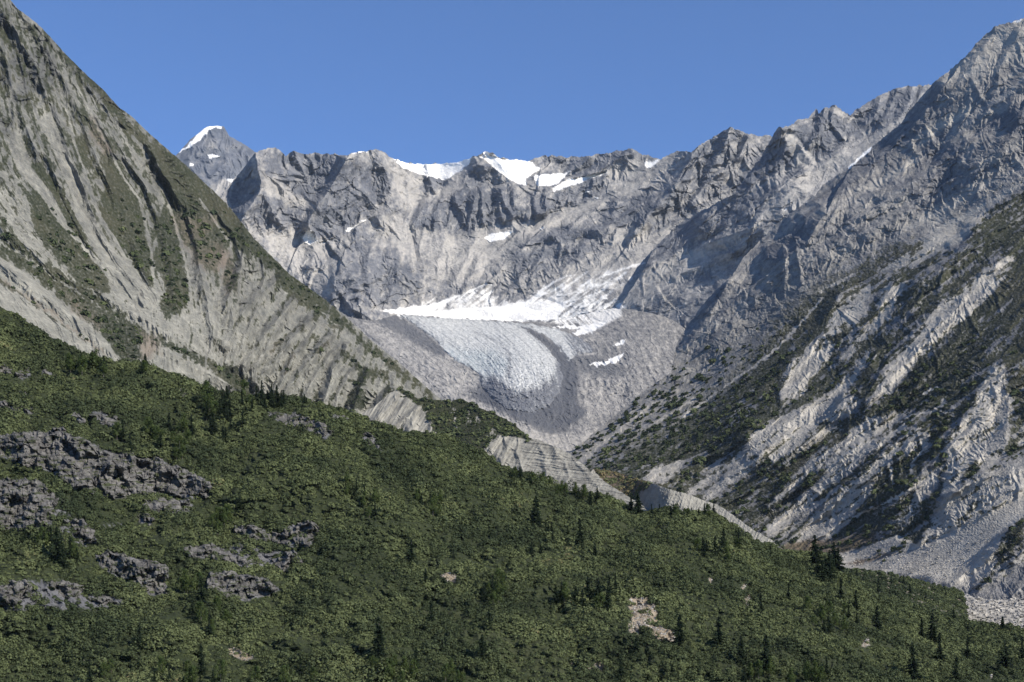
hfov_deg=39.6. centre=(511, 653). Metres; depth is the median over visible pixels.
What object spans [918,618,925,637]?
conifer tree
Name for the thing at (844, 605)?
broadleaf tree
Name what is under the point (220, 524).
broadleaf tree
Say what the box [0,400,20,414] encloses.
rock outcrop
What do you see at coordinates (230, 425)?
conifer tree
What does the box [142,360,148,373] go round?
broadleaf tree
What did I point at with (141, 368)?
conifer tree
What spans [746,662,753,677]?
broadleaf tree
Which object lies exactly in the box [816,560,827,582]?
conifer tree
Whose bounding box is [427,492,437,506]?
broadleaf tree
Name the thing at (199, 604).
broadleaf tree
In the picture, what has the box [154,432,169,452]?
conifer tree
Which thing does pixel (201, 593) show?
conifer tree
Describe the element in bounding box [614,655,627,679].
conifer tree
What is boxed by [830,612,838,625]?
broadleaf tree
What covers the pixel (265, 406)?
conifer tree
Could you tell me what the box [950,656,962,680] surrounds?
conifer tree
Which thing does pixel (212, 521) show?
broadleaf tree
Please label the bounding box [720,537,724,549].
conifer tree
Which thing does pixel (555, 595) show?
conifer tree
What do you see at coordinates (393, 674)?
broadleaf tree
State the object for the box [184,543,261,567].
rock outcrop
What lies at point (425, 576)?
conifer tree
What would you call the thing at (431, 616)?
conifer tree
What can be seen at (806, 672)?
broadleaf tree
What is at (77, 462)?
rock outcrop
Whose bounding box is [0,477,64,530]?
rock outcrop
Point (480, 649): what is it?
conifer tree
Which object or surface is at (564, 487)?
broadleaf tree
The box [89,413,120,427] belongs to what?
rock outcrop
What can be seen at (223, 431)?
conifer tree
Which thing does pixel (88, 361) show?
conifer tree
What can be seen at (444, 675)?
broadleaf tree
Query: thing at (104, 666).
broadleaf tree
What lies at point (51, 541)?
conifer tree
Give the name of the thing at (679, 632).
conifer tree
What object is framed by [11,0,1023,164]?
sky
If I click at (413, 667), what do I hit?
broadleaf tree
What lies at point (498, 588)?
broadleaf tree
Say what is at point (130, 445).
conifer tree
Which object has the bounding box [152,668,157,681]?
conifer tree
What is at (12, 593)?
rock outcrop
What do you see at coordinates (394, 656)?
broadleaf tree
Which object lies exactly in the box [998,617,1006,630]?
conifer tree
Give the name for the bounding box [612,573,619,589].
conifer tree
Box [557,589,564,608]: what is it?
conifer tree
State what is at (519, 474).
conifer tree
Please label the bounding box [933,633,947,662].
conifer tree
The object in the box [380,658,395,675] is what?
broadleaf tree
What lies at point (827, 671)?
conifer tree
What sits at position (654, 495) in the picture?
gully bluff
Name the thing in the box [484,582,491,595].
broadleaf tree
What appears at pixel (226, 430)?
conifer tree
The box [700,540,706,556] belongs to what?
conifer tree
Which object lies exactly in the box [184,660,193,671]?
broadleaf tree
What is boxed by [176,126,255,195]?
peak
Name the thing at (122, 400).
shrub thicket
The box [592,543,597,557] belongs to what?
conifer tree
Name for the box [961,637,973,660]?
conifer tree
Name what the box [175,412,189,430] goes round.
broadleaf tree
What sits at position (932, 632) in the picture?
conifer tree
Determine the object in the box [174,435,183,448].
broadleaf tree
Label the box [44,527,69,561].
conifer tree
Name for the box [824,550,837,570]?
conifer tree
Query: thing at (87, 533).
rock outcrop
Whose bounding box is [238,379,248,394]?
broadleaf tree
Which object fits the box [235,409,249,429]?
conifer tree
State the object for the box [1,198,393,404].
flank shrubs
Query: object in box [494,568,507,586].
broadleaf tree
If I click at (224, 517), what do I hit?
broadleaf tree
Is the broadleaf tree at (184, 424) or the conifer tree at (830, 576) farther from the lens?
the broadleaf tree at (184, 424)
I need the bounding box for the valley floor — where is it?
[341,308,684,451]
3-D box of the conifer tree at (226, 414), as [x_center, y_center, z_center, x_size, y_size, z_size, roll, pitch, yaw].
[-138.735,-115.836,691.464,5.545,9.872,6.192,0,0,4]
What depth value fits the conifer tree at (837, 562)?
666.98 m
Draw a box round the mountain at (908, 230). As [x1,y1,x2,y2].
[568,18,1023,599]
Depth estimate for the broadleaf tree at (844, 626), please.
547.59 m
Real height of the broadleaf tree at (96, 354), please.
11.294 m
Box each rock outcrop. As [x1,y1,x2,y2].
[0,365,11,373]
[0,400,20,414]
[0,426,212,499]
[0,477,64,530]
[0,579,32,606]
[14,367,29,378]
[49,580,83,599]
[63,518,96,544]
[71,410,85,422]
[88,596,116,605]
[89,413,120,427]
[98,549,168,594]
[137,513,155,525]
[143,497,189,513]
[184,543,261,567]
[206,570,277,599]
[233,520,318,547]
[269,412,332,436]
[271,551,294,574]
[362,432,378,447]
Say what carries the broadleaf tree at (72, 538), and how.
on the hillside
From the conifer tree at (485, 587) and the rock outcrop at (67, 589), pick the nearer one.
the rock outcrop at (67, 589)
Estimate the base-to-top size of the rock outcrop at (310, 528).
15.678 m
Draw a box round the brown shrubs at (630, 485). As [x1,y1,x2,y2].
[595,468,652,499]
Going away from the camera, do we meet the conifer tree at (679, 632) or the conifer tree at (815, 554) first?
the conifer tree at (679, 632)
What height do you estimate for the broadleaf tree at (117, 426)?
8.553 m
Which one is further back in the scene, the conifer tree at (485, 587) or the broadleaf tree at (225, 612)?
the conifer tree at (485, 587)
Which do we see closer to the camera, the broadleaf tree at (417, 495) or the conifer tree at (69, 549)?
the conifer tree at (69, 549)
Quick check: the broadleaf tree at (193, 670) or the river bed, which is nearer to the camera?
the broadleaf tree at (193, 670)
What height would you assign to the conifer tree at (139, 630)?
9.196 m
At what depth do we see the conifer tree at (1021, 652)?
553.44 m
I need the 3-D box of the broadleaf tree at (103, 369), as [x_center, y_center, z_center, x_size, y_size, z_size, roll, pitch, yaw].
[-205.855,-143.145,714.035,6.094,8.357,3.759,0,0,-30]
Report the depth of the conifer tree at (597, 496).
698.16 m
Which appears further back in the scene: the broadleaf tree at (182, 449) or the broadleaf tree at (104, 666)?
the broadleaf tree at (182, 449)
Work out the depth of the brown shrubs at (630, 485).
1888.36 m
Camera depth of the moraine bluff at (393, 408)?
1840.72 m
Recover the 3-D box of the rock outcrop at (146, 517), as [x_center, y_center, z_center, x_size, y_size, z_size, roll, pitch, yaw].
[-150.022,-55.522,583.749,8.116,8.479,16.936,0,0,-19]
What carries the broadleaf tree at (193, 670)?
on the hillside
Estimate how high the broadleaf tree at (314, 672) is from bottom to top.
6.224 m
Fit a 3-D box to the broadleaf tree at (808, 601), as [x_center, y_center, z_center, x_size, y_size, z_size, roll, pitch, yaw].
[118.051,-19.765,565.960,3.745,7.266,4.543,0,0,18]
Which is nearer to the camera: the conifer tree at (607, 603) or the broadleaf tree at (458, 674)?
the broadleaf tree at (458, 674)
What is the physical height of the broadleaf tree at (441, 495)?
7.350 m
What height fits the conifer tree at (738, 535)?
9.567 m
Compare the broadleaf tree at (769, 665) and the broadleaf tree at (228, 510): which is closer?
the broadleaf tree at (769, 665)
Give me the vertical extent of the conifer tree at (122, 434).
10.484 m
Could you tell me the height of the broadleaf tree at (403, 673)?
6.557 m
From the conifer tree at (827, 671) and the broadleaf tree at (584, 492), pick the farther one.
the broadleaf tree at (584, 492)
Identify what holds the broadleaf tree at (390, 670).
on the hillside
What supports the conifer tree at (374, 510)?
on the hillside
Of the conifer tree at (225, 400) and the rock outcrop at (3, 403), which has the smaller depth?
the rock outcrop at (3, 403)
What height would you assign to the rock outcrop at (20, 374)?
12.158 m
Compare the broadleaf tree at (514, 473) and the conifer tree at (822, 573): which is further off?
the broadleaf tree at (514, 473)
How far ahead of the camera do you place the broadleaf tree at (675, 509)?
675.95 m
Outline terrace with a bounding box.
[843,570,966,615]
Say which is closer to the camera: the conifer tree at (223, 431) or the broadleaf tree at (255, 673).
the broadleaf tree at (255, 673)
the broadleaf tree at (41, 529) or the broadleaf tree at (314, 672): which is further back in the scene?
the broadleaf tree at (41, 529)
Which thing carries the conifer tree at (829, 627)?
on the hillside
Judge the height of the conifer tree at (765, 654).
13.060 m
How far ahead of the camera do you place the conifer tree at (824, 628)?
536.48 m
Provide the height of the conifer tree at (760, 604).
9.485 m
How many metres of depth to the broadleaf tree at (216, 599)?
511.62 m
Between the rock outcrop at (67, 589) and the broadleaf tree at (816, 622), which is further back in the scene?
the broadleaf tree at (816, 622)
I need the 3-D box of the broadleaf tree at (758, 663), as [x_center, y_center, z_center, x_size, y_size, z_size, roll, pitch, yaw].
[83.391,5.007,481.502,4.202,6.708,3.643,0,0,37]
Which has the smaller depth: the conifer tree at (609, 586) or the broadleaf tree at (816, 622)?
the broadleaf tree at (816, 622)
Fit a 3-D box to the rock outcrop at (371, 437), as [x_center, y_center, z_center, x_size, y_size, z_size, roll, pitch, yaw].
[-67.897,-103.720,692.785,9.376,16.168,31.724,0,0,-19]
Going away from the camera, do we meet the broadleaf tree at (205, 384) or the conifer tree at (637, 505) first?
the conifer tree at (637, 505)
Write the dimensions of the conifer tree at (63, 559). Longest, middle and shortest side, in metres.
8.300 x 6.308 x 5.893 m
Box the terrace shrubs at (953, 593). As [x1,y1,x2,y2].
[841,567,968,617]
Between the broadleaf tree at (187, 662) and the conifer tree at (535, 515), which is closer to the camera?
the broadleaf tree at (187, 662)
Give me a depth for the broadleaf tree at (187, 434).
650.12 m
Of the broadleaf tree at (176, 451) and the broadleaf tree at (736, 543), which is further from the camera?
the broadleaf tree at (176, 451)
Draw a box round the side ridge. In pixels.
[620,84,930,328]
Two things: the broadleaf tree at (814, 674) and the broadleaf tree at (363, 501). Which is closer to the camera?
the broadleaf tree at (814, 674)
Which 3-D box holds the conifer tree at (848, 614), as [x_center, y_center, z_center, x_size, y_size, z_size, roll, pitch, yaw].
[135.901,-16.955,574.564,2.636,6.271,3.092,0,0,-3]
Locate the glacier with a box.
[399,312,592,413]
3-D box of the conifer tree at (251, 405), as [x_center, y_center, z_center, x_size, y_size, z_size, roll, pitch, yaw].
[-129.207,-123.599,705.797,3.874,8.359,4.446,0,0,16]
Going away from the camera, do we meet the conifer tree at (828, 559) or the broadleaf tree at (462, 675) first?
the broadleaf tree at (462, 675)
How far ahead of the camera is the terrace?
979.99 m
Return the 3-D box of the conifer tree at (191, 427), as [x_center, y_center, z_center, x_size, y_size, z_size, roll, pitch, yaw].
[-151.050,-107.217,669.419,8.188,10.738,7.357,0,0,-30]
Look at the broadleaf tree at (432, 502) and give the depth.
625.00 m
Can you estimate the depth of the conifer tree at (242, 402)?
708.77 m
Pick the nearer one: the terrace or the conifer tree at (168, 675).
the conifer tree at (168, 675)
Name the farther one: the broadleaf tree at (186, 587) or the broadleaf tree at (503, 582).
the broadleaf tree at (503, 582)
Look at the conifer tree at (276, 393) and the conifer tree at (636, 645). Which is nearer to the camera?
the conifer tree at (636, 645)
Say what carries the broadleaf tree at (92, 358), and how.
on the hillside
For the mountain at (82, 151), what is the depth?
2357.49 m
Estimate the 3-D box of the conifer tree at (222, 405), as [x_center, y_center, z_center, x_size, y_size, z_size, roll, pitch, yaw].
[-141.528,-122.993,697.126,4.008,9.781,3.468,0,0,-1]
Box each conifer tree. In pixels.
[20,528,28,546]
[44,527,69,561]
[46,527,50,546]
[47,526,52,545]
[57,547,71,567]
[66,536,75,560]
[73,548,80,563]
[84,660,93,681]
[87,350,95,368]
[97,355,108,371]
[118,419,125,439]
[127,434,134,452]
[134,622,144,648]
[138,364,145,376]
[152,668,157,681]
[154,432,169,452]
[163,413,174,433]
[166,666,172,680]
[185,415,197,436]
[189,595,195,614]
[193,576,212,603]
[195,644,207,675]
[203,401,210,419]
[205,412,219,432]
[205,614,214,637]
[206,417,214,434]
[208,385,216,401]
[209,670,216,681]
[214,398,226,418]
[220,391,227,406]
[220,394,225,411]
[220,426,226,443]
[223,406,231,422]
[224,427,230,444]
[225,386,230,398]
[227,399,233,419]
[228,417,233,431]
[234,496,242,511]
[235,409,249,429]
[240,390,245,408]
[249,397,254,412]
[254,385,258,401]
[258,380,264,398]
[260,395,269,411]
[267,388,278,407]
[274,385,279,402]
[278,389,286,406]
[297,655,303,675]
[365,670,371,681]
[366,616,389,658]
[371,501,377,517]
[402,539,418,564]
[409,646,423,673]
[421,569,428,584]
[426,601,435,624]
[473,634,489,659]
[480,582,488,599]
[481,586,486,601]
[483,608,495,629]
[489,575,494,592]
[517,466,522,481]
[528,496,544,527]
[528,540,534,554]
[537,541,542,553]
[550,584,562,603]
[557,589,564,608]
[571,586,579,602]
[571,591,577,604]
[574,518,584,544]
[576,589,587,607]
[583,576,594,598]
[586,578,592,598]
[587,490,593,504]
[590,577,602,597]
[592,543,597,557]
[593,488,600,501]
[602,587,612,611]
[603,575,612,594]
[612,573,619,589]
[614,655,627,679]
[626,493,634,510]
[629,635,640,655]
[632,492,644,513]
[670,614,687,647]
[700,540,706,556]
[709,616,729,647]
[710,536,718,554]
[718,529,726,542]
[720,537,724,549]
[732,529,745,549]
[735,635,747,663]
[754,635,778,670]
[757,593,764,614]
[785,582,790,600]
[804,534,825,563]
[814,558,820,574]
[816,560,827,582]
[820,618,830,633]
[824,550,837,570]
[824,554,837,577]
[824,657,830,676]
[826,616,835,632]
[827,564,832,581]
[830,542,841,561]
[834,547,845,570]
[835,578,845,601]
[846,605,851,618]
[852,590,861,608]
[872,605,883,629]
[902,642,929,678]
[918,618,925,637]
[925,612,937,642]
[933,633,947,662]
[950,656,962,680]
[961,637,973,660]
[994,641,1014,669]
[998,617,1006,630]
[1017,637,1023,659]
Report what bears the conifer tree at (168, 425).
on the hillside
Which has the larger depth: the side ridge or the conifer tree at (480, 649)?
the side ridge
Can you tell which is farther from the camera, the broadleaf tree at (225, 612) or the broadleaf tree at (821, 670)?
the broadleaf tree at (225, 612)
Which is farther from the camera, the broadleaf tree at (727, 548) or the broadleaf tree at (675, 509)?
the broadleaf tree at (675, 509)
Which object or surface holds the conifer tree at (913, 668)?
on the hillside
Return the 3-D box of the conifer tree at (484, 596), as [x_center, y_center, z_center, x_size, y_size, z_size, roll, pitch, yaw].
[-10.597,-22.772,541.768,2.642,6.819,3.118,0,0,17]
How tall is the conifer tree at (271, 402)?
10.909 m
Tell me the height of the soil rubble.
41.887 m
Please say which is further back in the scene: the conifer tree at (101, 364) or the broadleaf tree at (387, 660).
the conifer tree at (101, 364)
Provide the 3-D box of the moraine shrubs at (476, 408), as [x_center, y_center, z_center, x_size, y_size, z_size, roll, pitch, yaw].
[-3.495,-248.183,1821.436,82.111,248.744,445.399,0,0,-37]
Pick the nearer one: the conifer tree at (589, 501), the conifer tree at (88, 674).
the conifer tree at (88, 674)
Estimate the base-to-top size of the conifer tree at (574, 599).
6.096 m
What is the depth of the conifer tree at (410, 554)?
570.45 m
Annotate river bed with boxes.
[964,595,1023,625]
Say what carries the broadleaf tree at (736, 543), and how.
on the hillside
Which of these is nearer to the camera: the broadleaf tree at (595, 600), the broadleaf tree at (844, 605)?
the broadleaf tree at (595, 600)
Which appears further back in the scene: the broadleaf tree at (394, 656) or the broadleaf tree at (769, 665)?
the broadleaf tree at (769, 665)
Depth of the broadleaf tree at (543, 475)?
698.75 m
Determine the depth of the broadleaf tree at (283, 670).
458.71 m
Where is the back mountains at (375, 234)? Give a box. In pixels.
[219,127,771,321]
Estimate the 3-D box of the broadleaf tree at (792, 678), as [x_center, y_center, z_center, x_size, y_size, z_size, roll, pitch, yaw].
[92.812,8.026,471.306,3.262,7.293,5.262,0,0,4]
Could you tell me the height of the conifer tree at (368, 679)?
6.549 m
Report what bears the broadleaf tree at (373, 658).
on the hillside
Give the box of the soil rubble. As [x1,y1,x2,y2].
[232,572,992,676]
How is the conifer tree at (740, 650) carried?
on the hillside
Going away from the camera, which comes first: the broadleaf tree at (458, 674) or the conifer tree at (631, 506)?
the broadleaf tree at (458, 674)
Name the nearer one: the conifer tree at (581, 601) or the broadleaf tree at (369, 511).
the conifer tree at (581, 601)
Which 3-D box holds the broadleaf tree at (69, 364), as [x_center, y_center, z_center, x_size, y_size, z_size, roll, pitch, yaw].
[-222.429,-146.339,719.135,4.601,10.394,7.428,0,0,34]
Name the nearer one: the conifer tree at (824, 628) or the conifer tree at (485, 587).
the conifer tree at (824, 628)
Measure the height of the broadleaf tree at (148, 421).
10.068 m
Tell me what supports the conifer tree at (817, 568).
on the hillside
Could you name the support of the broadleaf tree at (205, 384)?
on the hillside
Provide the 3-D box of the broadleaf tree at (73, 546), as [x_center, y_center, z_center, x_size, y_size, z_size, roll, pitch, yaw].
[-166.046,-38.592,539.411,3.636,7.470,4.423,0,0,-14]
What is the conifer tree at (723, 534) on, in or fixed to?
on the hillside
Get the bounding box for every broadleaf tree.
[33,526,49,545]
[64,354,76,371]
[67,537,78,553]
[70,542,77,557]
[76,355,87,373]
[89,351,95,365]
[92,348,100,367]
[96,358,101,368]
[96,361,107,376]
[99,661,109,678]
[106,659,114,672]
[112,421,122,437]
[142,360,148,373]
[142,416,152,437]
[148,424,157,439]
[153,426,165,441]
[156,655,166,674]
[172,447,180,459]
[172,568,189,592]
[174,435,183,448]
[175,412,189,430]
[178,444,185,457]
[182,429,191,443]
[182,576,193,593]
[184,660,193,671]
[184,665,198,681]
[189,572,203,591]
[194,601,208,622]
[199,380,214,398]
[203,393,213,409]
[208,400,219,415]
[208,514,218,526]
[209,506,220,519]
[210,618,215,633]
[212,595,221,611]
[212,659,227,681]
[214,520,221,533]
[220,507,227,524]
[221,609,231,624]
[223,503,234,523]
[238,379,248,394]
[248,665,260,680]
[278,664,294,681]
[310,667,318,681]
[344,471,351,484]
[360,495,365,505]
[365,506,371,517]
[368,655,379,671]
[370,488,380,502]
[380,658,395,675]
[384,664,393,680]
[386,671,395,681]
[389,654,399,665]
[396,670,405,681]
[401,656,408,675]
[405,659,419,681]
[414,489,420,500]
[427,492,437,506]
[429,500,437,513]
[436,504,442,515]
[439,490,442,502]
[440,663,451,680]
[448,657,455,676]
[452,669,460,681]
[457,671,465,681]
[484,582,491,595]
[489,591,496,604]
[492,583,504,602]
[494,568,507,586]
[499,578,508,589]
[511,466,517,476]
[540,471,547,482]
[555,485,562,494]
[560,581,569,601]
[561,482,568,494]
[571,481,577,495]
[581,483,588,497]
[593,595,598,606]
[596,592,605,610]
[673,505,678,514]
[692,537,701,551]
[705,503,710,515]
[723,540,729,552]
[724,552,730,559]
[734,537,740,547]
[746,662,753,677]
[752,659,763,677]
[765,656,775,676]
[787,667,796,681]
[803,661,810,679]
[804,595,812,608]
[809,660,819,681]
[810,615,817,625]
[816,666,826,681]
[818,605,825,620]
[823,601,833,614]
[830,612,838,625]
[840,616,848,632]
[842,602,849,613]
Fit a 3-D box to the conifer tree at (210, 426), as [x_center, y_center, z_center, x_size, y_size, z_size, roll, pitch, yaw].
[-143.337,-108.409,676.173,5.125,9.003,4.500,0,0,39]
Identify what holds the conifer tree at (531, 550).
on the hillside
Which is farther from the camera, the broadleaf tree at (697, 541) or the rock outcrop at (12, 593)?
the broadleaf tree at (697, 541)
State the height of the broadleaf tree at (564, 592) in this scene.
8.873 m
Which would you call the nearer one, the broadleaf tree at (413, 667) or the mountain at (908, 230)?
the broadleaf tree at (413, 667)
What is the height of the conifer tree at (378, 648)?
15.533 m
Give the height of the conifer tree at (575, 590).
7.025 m
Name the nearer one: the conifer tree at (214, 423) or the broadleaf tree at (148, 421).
the broadleaf tree at (148, 421)
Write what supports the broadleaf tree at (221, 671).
on the hillside
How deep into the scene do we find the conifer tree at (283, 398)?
725.40 m
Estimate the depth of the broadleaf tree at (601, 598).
534.92 m
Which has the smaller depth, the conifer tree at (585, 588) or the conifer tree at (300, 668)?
the conifer tree at (300, 668)
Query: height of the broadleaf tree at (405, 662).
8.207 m
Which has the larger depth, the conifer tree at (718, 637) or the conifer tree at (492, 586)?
the conifer tree at (492, 586)
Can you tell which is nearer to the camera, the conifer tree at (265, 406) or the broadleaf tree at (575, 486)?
the broadleaf tree at (575, 486)
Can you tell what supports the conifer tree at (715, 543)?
on the hillside
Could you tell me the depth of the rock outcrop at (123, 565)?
538.06 m
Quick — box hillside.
[0,307,1023,681]
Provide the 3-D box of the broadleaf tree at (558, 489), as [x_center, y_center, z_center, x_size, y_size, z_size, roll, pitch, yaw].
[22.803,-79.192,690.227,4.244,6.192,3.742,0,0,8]
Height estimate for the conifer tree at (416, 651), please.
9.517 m
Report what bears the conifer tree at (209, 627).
on the hillside
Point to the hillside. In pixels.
(46, 589)
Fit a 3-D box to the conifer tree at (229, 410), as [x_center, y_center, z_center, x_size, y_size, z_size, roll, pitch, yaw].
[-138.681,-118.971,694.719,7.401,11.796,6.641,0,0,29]
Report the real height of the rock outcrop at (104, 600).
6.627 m
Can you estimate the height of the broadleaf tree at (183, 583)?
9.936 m
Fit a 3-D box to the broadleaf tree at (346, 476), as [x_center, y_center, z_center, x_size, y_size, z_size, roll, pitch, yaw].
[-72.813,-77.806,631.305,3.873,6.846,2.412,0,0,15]
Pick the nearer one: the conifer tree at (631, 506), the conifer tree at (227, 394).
the conifer tree at (631, 506)
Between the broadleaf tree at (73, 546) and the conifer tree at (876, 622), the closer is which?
the broadleaf tree at (73, 546)
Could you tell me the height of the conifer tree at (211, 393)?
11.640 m
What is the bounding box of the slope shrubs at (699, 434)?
[572,327,1023,581]
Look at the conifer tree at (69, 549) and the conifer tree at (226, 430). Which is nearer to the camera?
the conifer tree at (69, 549)
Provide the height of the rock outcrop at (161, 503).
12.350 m
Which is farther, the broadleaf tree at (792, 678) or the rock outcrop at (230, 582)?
the rock outcrop at (230, 582)
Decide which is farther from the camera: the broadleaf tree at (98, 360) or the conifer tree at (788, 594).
the broadleaf tree at (98, 360)
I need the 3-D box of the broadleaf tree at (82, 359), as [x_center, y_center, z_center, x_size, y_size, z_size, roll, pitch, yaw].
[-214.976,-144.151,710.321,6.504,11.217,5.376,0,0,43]
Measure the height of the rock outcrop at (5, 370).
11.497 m
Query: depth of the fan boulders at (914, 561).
1787.93 m
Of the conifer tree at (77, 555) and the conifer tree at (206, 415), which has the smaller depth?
the conifer tree at (77, 555)
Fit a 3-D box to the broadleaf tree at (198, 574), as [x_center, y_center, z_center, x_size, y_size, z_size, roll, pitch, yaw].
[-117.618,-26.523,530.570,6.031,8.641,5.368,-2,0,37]
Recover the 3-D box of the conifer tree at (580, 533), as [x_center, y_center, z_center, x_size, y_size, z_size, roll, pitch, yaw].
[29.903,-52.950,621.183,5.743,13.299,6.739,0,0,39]
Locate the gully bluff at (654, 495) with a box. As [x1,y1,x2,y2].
[591,469,781,548]
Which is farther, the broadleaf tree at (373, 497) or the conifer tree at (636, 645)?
the broadleaf tree at (373, 497)
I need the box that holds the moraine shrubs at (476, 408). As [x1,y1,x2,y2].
[396,387,529,449]
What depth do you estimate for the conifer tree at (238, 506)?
601.81 m
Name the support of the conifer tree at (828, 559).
on the hillside
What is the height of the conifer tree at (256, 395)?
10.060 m
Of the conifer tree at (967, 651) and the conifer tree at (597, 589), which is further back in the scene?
the conifer tree at (967, 651)
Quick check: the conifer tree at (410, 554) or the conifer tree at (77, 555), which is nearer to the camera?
the conifer tree at (77, 555)
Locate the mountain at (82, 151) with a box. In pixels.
[0,0,441,412]
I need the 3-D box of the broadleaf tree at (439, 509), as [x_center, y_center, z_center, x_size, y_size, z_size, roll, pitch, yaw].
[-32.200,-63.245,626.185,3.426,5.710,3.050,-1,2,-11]
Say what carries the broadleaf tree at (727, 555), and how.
on the hillside
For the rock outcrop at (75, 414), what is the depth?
658.42 m
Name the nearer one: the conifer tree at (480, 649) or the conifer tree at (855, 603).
the conifer tree at (480, 649)
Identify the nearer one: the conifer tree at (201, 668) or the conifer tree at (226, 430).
the conifer tree at (201, 668)
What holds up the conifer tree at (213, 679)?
on the hillside
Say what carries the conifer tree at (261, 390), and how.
on the hillside
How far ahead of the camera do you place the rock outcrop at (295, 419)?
701.54 m
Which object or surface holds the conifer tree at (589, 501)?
on the hillside
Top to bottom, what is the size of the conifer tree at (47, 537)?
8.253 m
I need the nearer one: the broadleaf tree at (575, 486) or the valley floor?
the broadleaf tree at (575, 486)
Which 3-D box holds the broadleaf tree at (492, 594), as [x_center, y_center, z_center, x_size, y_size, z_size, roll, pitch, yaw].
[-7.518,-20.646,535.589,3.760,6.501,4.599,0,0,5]
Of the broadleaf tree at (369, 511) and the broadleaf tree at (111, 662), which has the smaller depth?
the broadleaf tree at (111, 662)
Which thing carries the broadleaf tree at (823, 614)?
on the hillside
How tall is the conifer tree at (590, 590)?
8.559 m
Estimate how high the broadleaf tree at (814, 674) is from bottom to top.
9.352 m
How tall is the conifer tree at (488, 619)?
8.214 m
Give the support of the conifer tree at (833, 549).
on the hillside
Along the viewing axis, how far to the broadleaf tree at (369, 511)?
607.53 m
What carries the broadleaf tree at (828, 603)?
on the hillside
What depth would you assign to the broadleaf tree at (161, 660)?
461.78 m
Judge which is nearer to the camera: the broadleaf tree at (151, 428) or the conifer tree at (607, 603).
the conifer tree at (607, 603)
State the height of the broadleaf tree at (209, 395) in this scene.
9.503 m
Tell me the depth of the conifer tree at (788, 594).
576.93 m
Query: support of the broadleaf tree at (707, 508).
on the hillside
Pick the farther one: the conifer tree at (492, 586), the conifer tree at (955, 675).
the conifer tree at (492, 586)
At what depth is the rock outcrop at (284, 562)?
566.04 m
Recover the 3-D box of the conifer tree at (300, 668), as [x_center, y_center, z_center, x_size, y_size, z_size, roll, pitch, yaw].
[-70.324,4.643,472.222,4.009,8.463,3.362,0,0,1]
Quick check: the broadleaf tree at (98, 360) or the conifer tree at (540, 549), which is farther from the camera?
the broadleaf tree at (98, 360)
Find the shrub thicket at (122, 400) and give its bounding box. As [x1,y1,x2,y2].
[0,306,1023,681]
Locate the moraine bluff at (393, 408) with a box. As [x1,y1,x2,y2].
[361,389,649,510]
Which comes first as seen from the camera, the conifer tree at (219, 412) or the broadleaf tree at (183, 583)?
the broadleaf tree at (183, 583)
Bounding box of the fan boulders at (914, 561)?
[841,533,997,581]
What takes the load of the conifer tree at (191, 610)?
on the hillside
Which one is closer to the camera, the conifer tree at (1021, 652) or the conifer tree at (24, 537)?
the conifer tree at (24, 537)
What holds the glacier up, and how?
on the valley floor
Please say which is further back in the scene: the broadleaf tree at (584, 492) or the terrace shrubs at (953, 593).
the terrace shrubs at (953, 593)
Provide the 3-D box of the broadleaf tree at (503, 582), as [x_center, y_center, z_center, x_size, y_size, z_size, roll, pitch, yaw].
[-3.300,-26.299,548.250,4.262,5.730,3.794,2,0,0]
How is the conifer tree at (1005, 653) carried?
on the hillside
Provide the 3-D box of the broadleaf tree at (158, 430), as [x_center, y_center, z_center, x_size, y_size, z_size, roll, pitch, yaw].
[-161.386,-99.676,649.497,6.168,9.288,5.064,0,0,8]
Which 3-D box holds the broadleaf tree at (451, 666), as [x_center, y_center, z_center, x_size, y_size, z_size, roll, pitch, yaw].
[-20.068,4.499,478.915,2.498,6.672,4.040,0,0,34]
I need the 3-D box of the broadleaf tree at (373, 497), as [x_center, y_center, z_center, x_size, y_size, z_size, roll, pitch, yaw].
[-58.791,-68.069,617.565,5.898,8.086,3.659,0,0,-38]
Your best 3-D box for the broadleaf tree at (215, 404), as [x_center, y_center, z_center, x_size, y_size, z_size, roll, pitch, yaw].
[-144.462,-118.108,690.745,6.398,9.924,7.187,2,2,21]

